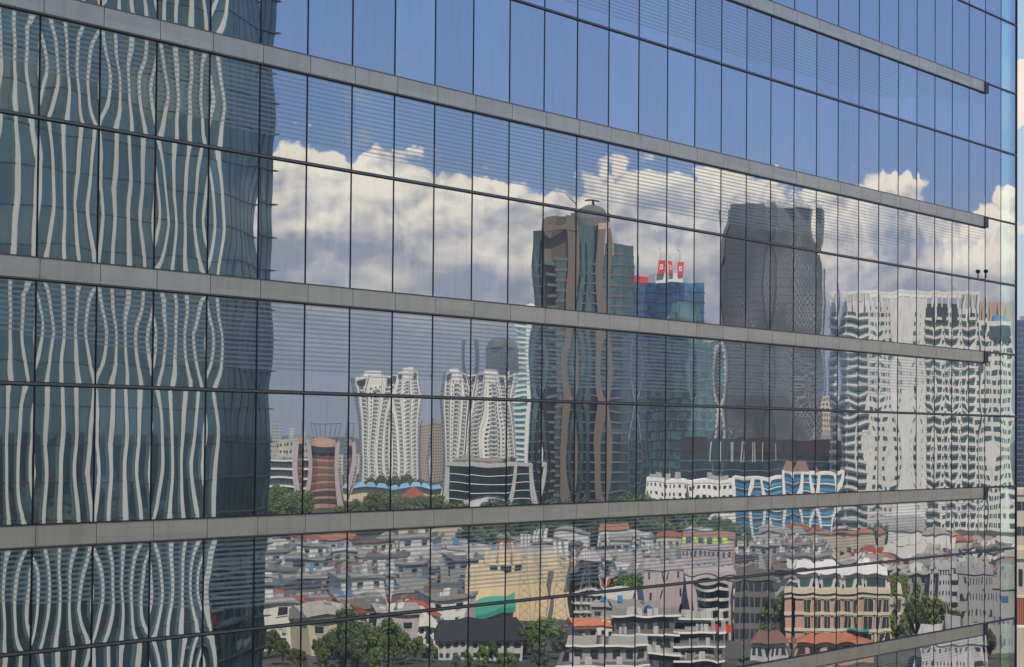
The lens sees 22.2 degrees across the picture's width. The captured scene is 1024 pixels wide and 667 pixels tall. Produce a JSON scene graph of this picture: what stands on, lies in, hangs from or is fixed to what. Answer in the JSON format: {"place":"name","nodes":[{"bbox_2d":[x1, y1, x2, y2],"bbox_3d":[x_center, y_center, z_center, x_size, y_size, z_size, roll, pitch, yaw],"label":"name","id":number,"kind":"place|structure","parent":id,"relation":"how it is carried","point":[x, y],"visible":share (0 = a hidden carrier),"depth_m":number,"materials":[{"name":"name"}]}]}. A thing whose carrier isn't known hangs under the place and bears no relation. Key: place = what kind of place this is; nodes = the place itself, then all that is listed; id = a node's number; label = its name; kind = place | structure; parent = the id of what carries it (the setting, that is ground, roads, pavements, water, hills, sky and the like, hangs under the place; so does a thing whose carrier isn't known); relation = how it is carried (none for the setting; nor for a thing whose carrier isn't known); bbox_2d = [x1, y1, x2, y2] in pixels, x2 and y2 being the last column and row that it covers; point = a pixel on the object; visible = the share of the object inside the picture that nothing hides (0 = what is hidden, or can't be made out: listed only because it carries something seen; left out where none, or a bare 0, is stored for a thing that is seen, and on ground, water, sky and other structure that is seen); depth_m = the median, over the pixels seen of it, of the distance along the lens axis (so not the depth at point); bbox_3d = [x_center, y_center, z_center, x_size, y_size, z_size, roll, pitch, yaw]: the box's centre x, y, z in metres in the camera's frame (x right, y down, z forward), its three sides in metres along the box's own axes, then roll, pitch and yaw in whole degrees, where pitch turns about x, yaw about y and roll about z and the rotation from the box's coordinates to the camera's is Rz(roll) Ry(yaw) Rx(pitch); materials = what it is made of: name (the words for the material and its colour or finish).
{"place":"outdoors","nodes":[
{"label":"outdoors","id":0,"kind":"place"},
{"bbox_2d":[0,0,1017,666],"bbox_3d":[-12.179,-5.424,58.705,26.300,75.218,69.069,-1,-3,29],"label":"office building","id":1,"kind":"structure","parent":0,"point":[508,332],"depth_m":53.49,"materials":[{"name":"glass"}]},
{"bbox_2d":[1017,316,1023,486],"bbox_3d":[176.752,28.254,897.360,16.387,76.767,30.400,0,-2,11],"label":"office tower","id":2,"kind":"structure","parent":0,"point":[1020,402],"depth_m":883.09,"materials":[{"name":"blue glass"}]},
{"bbox_2d":[1017,487,1023,544],"bbox_3d":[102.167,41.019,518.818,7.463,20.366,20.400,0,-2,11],"label":"apartment block","id":3,"kind":"structure","parent":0,"point":[1020,515],"depth_m":509.34,"materials":[{"name":"beige concrete"}]},
{"bbox_2d":[1017,545,1023,595],"bbox_3d":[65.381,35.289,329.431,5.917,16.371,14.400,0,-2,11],"label":"apartment block","id":4,"kind":"structure","parent":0,"point":[1020,570],"depth_m":322.94,"materials":[{"name":"beige concrete"}]},
{"bbox_2d":[1017,0,1023,319],"label":"sky","id":5,"kind":"structure","parent":0,"point":[1020,99],"materials":[{"name":"blue"}]},
{"label":"ground","id":6,"kind":"structure","parent":0,"visible":0},
{"bbox_2d":[1017,625,1023,666],"bbox_3d":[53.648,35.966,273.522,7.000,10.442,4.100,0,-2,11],"label":"wall","id":7,"kind":"structure","parent":6,"relation":"on","point":[1020,645],"depth_m":271.79,"materials":[{"name":"beige concrete"}]},
{"bbox_2d":[1017,595,1023,624],"bbox_3d":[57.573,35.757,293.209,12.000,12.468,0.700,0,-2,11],"label":"roof","id":8,"kind":"structure","parent":6,"relation":"on","point":[1020,610],"depth_m":293.16,"materials":[{"name":"tile"}]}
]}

